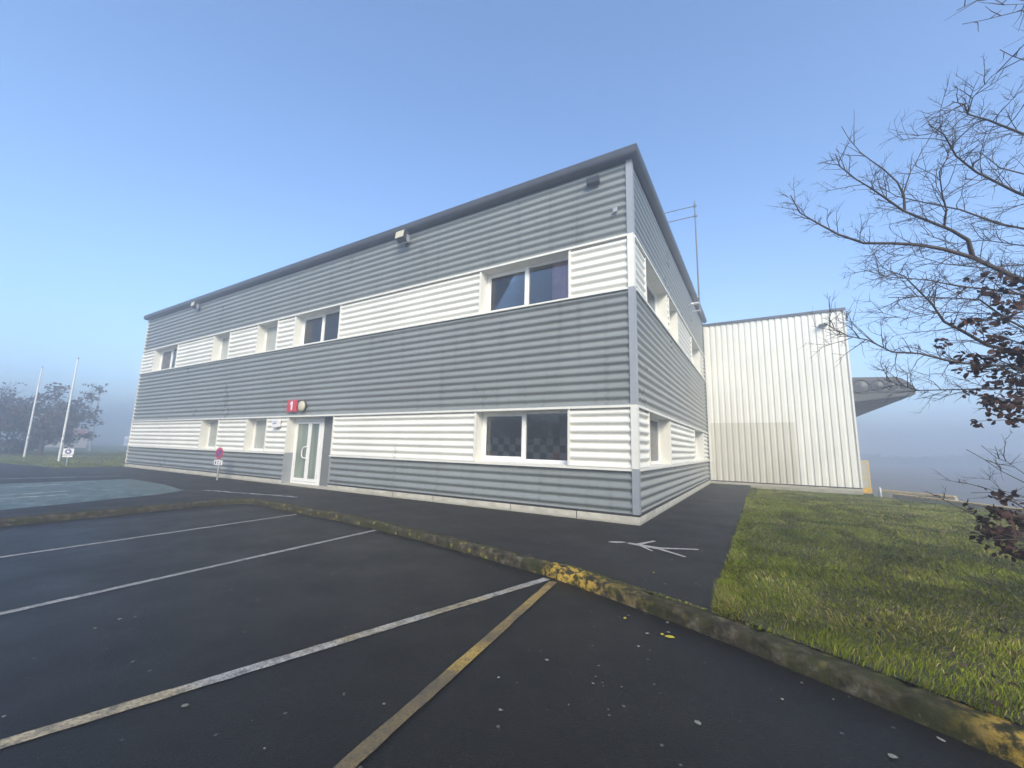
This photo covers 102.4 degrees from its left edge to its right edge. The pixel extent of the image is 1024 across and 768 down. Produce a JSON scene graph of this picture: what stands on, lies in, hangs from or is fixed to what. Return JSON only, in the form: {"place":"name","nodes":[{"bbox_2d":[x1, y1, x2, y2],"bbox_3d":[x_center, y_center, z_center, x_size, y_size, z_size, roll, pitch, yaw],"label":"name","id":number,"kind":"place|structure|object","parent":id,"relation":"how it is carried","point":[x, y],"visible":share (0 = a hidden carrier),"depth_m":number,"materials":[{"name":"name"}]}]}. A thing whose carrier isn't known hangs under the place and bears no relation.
{"place":"outdoors","nodes":[
{"label":"outdoors","id":0,"kind":"place"},
{"bbox_2d":[0,504,1021,767],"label":"parking asphalt","id":1,"kind":"structure","parent":0,"point":[66,660],"depth_m":3.01,"materials":[{"name":"black asphalt"}]},
{"bbox_2d":[0,514,297,557],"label":"parking line","id":2,"kind":"object","parent":1,"relation":"on","point":[135,537],"visible":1,"depth_m":6.74,"materials":[{"name":"white paint"}]},
{"bbox_2d":[0,530,376,614],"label":"parking line","id":3,"kind":"object","parent":1,"relation":"on","point":[72,597],"visible":1,"depth_m":4.80,"materials":[{"name":"white paint"}]},
{"bbox_2d":[0,578,549,748],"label":"parking line","id":4,"kind":"object","parent":1,"relation":"on","point":[62,725],"visible":1,"depth_m":2.85,"materials":[{"name":"white paint"}]},
{"bbox_2d":[333,581,556,767],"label":"yellow line","id":5,"kind":"object","parent":1,"relation":"on","point":[366,747],"visible":1,"depth_m":2.72,"materials":[{"name":"paint"}]},
{"bbox_2d":[2,521,945,757],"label":"leaf litter","id":6,"kind":"object","parent":1,"relation":"on","point":[695,721],"visible":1,"depth_m":2.75,"materials":[{"name":"plant"}]},
{"bbox_2d":[0,498,1023,767],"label":"kerb","id":7,"kind":"structure","parent":1,"relation":"on","point":[998,736],"depth_m":3.47,"materials":[{"name":"concrete"}]},
{"bbox_2d":[565,564,780,635],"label":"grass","id":8,"kind":"structure","parent":7,"relation":"on","point":[667,597],"depth_m":4.30,"materials":[{"name":"green plant"}]},
{"bbox_2d":[0,0,1023,462],"label":"sky","id":9,"kind":"structure","parent":0,"point":[156,155],"materials":[{"name":"blue"}]},
{"bbox_2d":[4,440,1023,725],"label":"ground","id":10,"kind":"structure","parent":0,"point":[716,610],"depth_m":89.92,"materials":[{"name":"green plant"}]},
{"bbox_2d":[0,444,126,467],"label":"grass verge","id":11,"kind":"object","parent":10,"relation":"on","point":[97,448],"depth_m":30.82,"materials":[{"name":"green plant"}]},
{"bbox_2d":[0,380,35,441],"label":"winter tree","id":12,"kind":"object","parent":11,"relation":"on","point":[11,395],"visible":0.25,"depth_m":32.92,"materials":[{"name":"plant"}]},
{"bbox_2d":[0,398,60,453],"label":"winter tree","id":13,"kind":"object","parent":11,"relation":"on","point":[18,446],"visible":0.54,"depth_m":33.00,"materials":[{"name":"plant"}]},
{"bbox_2d":[23,366,42,456],"bbox_3d":[-34.440,1.960,29.617,0.235,6.580,0.135,-4,-10,31],"label":"flagpole","id":14,"kind":"object","parent":11,"relation":"on","point":[28,434],"visible":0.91,"depth_m":29.56,"materials":[{"name":"white metal"}]},
{"bbox_2d":[0,382,108,455],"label":"winter tree","id":15,"kind":"object","parent":11,"relation":"on","point":[44,429],"visible":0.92,"depth_m":32.06,"materials":[{"name":"brown plant"}]},
{"bbox_2d":[44,429,87,447],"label":"house","id":16,"kind":"structure","parent":11,"relation":"on","point":[80,443],"depth_m":60.28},
{"bbox_2d":[48,437,78,443],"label":"window","id":17,"kind":"structure","parent":16,"relation":"in","point":[75,441],"depth_m":60.21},
{"bbox_2d":[62,448,73,464],"bbox_3d":[-23.143,3.873,21.416,0.420,1.020,0.092,6,-10,-29],"label":"parking sign","id":18,"kind":"object","parent":11,"relation":"on","point":[67,452],"visible":0.94,"depth_m":21.41,"materials":[{"name":"metal"}]},
{"bbox_2d":[57,357,78,460],"bbox_3d":[-27.847,1.534,25.859,0.235,6.580,0.135,-4,-10,31],"label":"flagpole","id":19,"kind":"object","parent":11,"relation":"on","point":[63,434],"visible":0.9,"depth_m":25.79,"materials":[{"name":"white metal"}]},
{"bbox_2d":[88,387,102,450],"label":"floodlight mast","id":20,"kind":"object","parent":11,"relation":"on","point":[90,443],"visible":0.42,"depth_m":46.24,"materials":[{"name":"metal"}]},
{"bbox_2d":[122,436,128,451],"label":"information board","id":21,"kind":"object","parent":11,"relation":"on","point":[126,440],"visible":0.41,"depth_m":47.03,"materials":[{"name":"metal"}]},
{"bbox_2d":[0,463,750,614],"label":"walkway","id":22,"kind":"structure","parent":10,"relation":"on","point":[705,519],"depth_m":8.39,"materials":[{"name":"black asphalt"}]},
{"bbox_2d":[0,479,181,509],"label":"disabled bay paint","id":23,"kind":"object","parent":22,"relation":"on","point":[86,491],"visible":1,"depth_m":11.58,"materials":[{"name":"blue paint"}]},
{"bbox_2d":[0,494,68,498],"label":"bay line","id":24,"kind":"object","parent":23,"relation":"on","point":[34,496],"visible":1,"depth_m":10.34,"materials":[{"name":"paint"}]},
{"bbox_2d":[214,448,222,479],"bbox_3d":[-11.419,3.102,16.027,0.480,1.245,0.087,-2,-10,23],"label":"no parking sign","id":25,"kind":"object","parent":22,"relation":"on","point":[219,453],"visible":0.97,"depth_m":16.02,"materials":[{"name":"metal"}]},
{"bbox_2d":[206,490,293,496],"bbox_3d":[-7.663,3.186,11.981,3.590,0.001,0.177,-1,-9,18],"label":"bay line","id":26,"kind":"object","parent":22,"relation":"on","point":[251,493],"visible":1,"depth_m":11.95,"materials":[{"name":"paint"}]},
{"bbox_2d":[390,443,395,494],"bbox_3d":[-3.431,2.499,11.903,0.255,1.550,0.039,-4,-10,31],"label":"dry weed","id":27,"kind":"object","parent":22,"relation":"on","point":[393,470],"visible":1,"depth_m":11.90,"materials":[{"name":"beige plant"}]},
{"bbox_2d":[124,143,710,525],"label":"office building","id":28,"kind":"structure","parent":22,"relation":"on","point":[535,346],"depth_m":12.07,"materials":[{"name":"paint"}]},
{"bbox_2d":[151,344,179,371],"bbox_3d":[-18.227,-1.336,21.892,2.890,1.230,0.435,-4,-10,31],"label":"window","id":29,"kind":"structure","parent":28,"relation":"in","point":[165,357],"depth_m":22.41,"materials":[{"name":"plastic"}]},
{"bbox_2d":[190,301,199,310],"bbox_3d":[-15.537,-3.816,20.231,0.404,0.388,0.348,-4,-10,31],"label":"floodlight","id":30,"kind":"object","parent":28,"relation":"attached to","point":[194,305],"visible":1,"depth_m":20.12,"materials":[{"name":"plastic"}]},
{"bbox_2d":[198,419,220,448],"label":"window","id":31,"kind":"structure","parent":28,"relation":"in","point":[209,428],"depth_m":18.59,"materials":[{"name":"plastic"}]},
{"bbox_2d":[210,331,231,360],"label":"window","id":32,"kind":"structure","parent":28,"relation":"in","point":[221,344],"depth_m":19.17,"materials":[{"name":"plastic"}]},
{"bbox_2d":[243,418,268,451],"bbox_3d":[-10.004,2.009,16.345,1.510,1.298,0.390,-4,-10,31],"label":"window","id":33,"kind":"structure","parent":28,"relation":"in","point":[255,431],"depth_m":16.63,"materials":[{"name":"plastic"}]},
{"bbox_2d":[255,320,279,352],"bbox_3d":[-9.910,-1.903,16.952,1.510,1.230,0.390,-4,-10,31],"label":"window","id":34,"kind":"structure","parent":28,"relation":"in","point":[267,333],"depth_m":17.23,"materials":[{"name":"plastic"}]},
{"bbox_2d":[271,419,280,426],"bbox_3d":[-8.835,1.467,15.411,0.400,0.310,0.115,-4,-10,31],"label":"alarm box","id":35,"kind":"object","parent":28,"relation":"attached to","point":[276,422],"visible":1,"depth_m":15.34,"materials":[{"name":"white paint"}]},
{"bbox_2d":[286,400,297,411],"bbox_3d":[-8.061,0.802,15.085,0.580,0.430,0.058,-4,-10,31],"label":"number sign","id":36,"kind":"object","parent":28,"relation":"attached to","point":[292,405],"visible":1,"depth_m":15.04,"materials":[{"name":"red paint"}]},
{"bbox_2d":[298,400,306,411],"bbox_3d":[-7.540,0.789,14.728,0.417,0.417,0.135,-4,-10,31],"label":"bulkhead lamp","id":37,"kind":"object","parent":28,"relation":"attached to","point":[302,405],"visible":1,"depth_m":14.66,"materials":[{"name":"plastic"}]},
{"bbox_2d":[281,416,335,489],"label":"entrance door","id":38,"kind":"structure","parent":28,"relation":"in","point":[308,446],"depth_m":14.77,"materials":[{"name":"plastic"}]},
{"bbox_2d":[292,305,342,345],"bbox_3d":[-7.125,-2.092,15.306,2.750,1.230,0.390,-4,-10,31],"label":"window","id":39,"kind":"structure","parent":28,"relation":"in","point":[323,324],"depth_m":15.63,"materials":[{"name":"plastic"}]},
{"bbox_2d":[395,229,409,246],"bbox_3d":[-3.453,-4.616,13.068,0.442,0.404,0.379,-4,-10,31],"label":"floodlight","id":40,"kind":"object","parent":28,"relation":"attached to","point":[402,236],"visible":1,"depth_m":12.96,"materials":[{"name":"plastic"}]},
{"bbox_2d":[473,409,570,465],"bbox_3d":[0.263,1.315,10.289,2.710,1.298,0.410,-4,-10,31],"label":"window","id":41,"kind":"structure","parent":28,"relation":"in","point":[551,451],"depth_m":10.45,"materials":[{"name":"plastic"}]},
{"bbox_2d":[478,249,570,312],"bbox_3d":[0.389,-2.590,10.940,2.720,1.230,0.520,-4,-10,31],"label":"window","id":42,"kind":"structure","parent":28,"relation":"in","point":[494,283],"depth_m":11.08,"materials":[{"name":"plastic"}]},
{"bbox_2d":[586,175,599,186],"bbox_3d":[1.964,-4.929,9.975,0.300,0.170,0.140,-4,-10,31],"label":"security light","id":43,"kind":"object","parent":28,"relation":"attached to","point":[593,180],"visible":1,"depth_m":9.94,"materials":[{"name":"plastic"}]},
{"bbox_2d":[643,256,667,328],"bbox_3d":[3.899,-2.399,11.625,0.435,1.230,2.890,-4,-10,31],"label":"window","id":44,"kind":"structure","parent":28,"relation":"in","point":[656,296],"depth_m":12.54,"materials":[{"name":"plastic"}]},
{"bbox_2d":[647,411,671,466],"bbox_3d":[3.749,1.497,10.924,0.435,1.298,2.770,-4,-10,31],"label":"window","id":45,"kind":"structure","parent":28,"relation":"in","point":[660,453],"depth_m":11.94,"materials":[{"name":"plastic"}]},
{"bbox_2d":[667,296,678,343],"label":"window","id":46,"kind":"structure","parent":28,"relation":"in","point":[673,320],"depth_m":14.30,"materials":[{"name":"plastic"}]},
{"bbox_2d":[666,201,700,312],"bbox_3d":[6.900,-5.735,19.377,3.516,5.400,0.129,-3,-10,26],"label":"antenna mast","id":47,"kind":"object","parent":28,"relation":"attached to","point":[695,216],"visible":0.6,"depth_m":18.69,"materials":[{"name":"metal"}]},
{"bbox_2d":[690,336,700,373],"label":"window","id":48,"kind":"structure","parent":28,"relation":"in","point":[695,353],"depth_m":19.65,"materials":[{"name":"plastic"}]},
{"bbox_2d":[693,429,704,460],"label":"window","id":49,"kind":"structure","parent":28,"relation":"in","point":[699,453],"depth_m":19.06,"materials":[{"name":"plastic"}]},
{"bbox_2d":[609,541,698,556],"bbox_3d":[2.272,2.585,6.567,0.720,0.005,1.277,10,-12,-43],"label":"pedestrian marking","id":50,"kind":"object","parent":22,"relation":"on","point":[653,547],"visible":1,"depth_m":6.46,"materials":[{"name":"paint"}]},
{"bbox_2d":[702,307,863,494],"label":"warehouse hall","id":51,"kind":"structure","parent":10,"relation":"on","point":[781,414],"depth_m":19.44,"materials":[{"name":"paint"}]},
{"bbox_2d":[860,460,870,487],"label":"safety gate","id":52,"kind":"structure","parent":51,"relation":"attached to","point":[865,473],"depth_m":18.27,"materials":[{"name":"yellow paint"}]},
{"bbox_2d":[852,377,915,416],"bbox_3d":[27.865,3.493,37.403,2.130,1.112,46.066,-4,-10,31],"label":"loading canopy","id":53,"kind":"object","parent":51,"relation":"attached to","point":[869,401],"visible":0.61,"depth_m":18.17,"materials":[{"name":"grey metal"}]},
{"bbox_2d":[860,453,1023,467],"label":"woodland","id":54,"kind":"object","parent":10,"relation":"on","point":[966,460],"visible":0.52,"depth_m":108.31,"materials":[{"name":"grey plant"}]},
{"bbox_2d":[869,465,1023,507],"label":"loading yard","id":55,"kind":"structure","parent":10,"relation":"on","point":[904,478],"depth_m":32.37,"materials":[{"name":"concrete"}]},
{"bbox_2d":[863,487,873,495],"bbox_3d":[15.162,4.677,17.583,0.370,0.470,0.320,-4,-10,31],"label":"dock buffer","id":56,"kind":"object","parent":55,"relation":"on","point":[867,491],"visible":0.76,"depth_m":17.47,"materials":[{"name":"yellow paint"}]},
{"bbox_2d":[877,490,957,500],"bbox_3d":[16.291,4.590,16.624,0.260,0.400,2.413,5,-10,-25],"label":"dock edge","id":57,"kind":"object","parent":55,"relation":"on","point":[887,493],"visible":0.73,"depth_m":16.67,"materials":[{"name":"concrete"}]},
{"bbox_2d":[892,493,1023,513],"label":"dock edge","id":58,"kind":"object","parent":55,"relation":"on","point":[917,498],"visible":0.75,"depth_m":14.51,"materials":[{"name":"concrete"}]},
{"bbox_2d":[716,487,1023,724],"bbox_3d":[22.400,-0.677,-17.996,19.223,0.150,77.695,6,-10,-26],"label":"lawn","id":59,"kind":"structure","parent":0,"point":[916,649],"depth_m":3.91,"materials":[{"name":"plant"}]},
{"bbox_2d":[709,487,756,618],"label":"grass","id":60,"kind":"structure","parent":59,"relation":"on","point":[725,583],"depth_m":5.34,"materials":[{"name":"green plant"}]},
{"bbox_2d":[878,487,881,496],"bbox_3d":[15.059,4.456,16.833,0.199,0.471,0.199,-4,-10,31],"label":"steel bollard","id":61,"kind":"object","parent":59,"relation":"on","point":[879,491],"visible":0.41,"depth_m":16.80,"materials":[{"name":"white metal"}]},
{"bbox_2d":[767,0,1023,621],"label":"beech tree","id":62,"kind":"object","parent":59,"relation":"on","point":[1007,534],"visible":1,"depth_m":3.82,"materials":[{"name":"brown plant"}]},
{"bbox_2d":[788,537,1023,707],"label":"fallen leaves","id":63,"kind":"object","parent":59,"relation":"on","point":[995,703],"visible":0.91,"depth_m":3.23,"materials":[{"name":"brown plant"}]}
]}

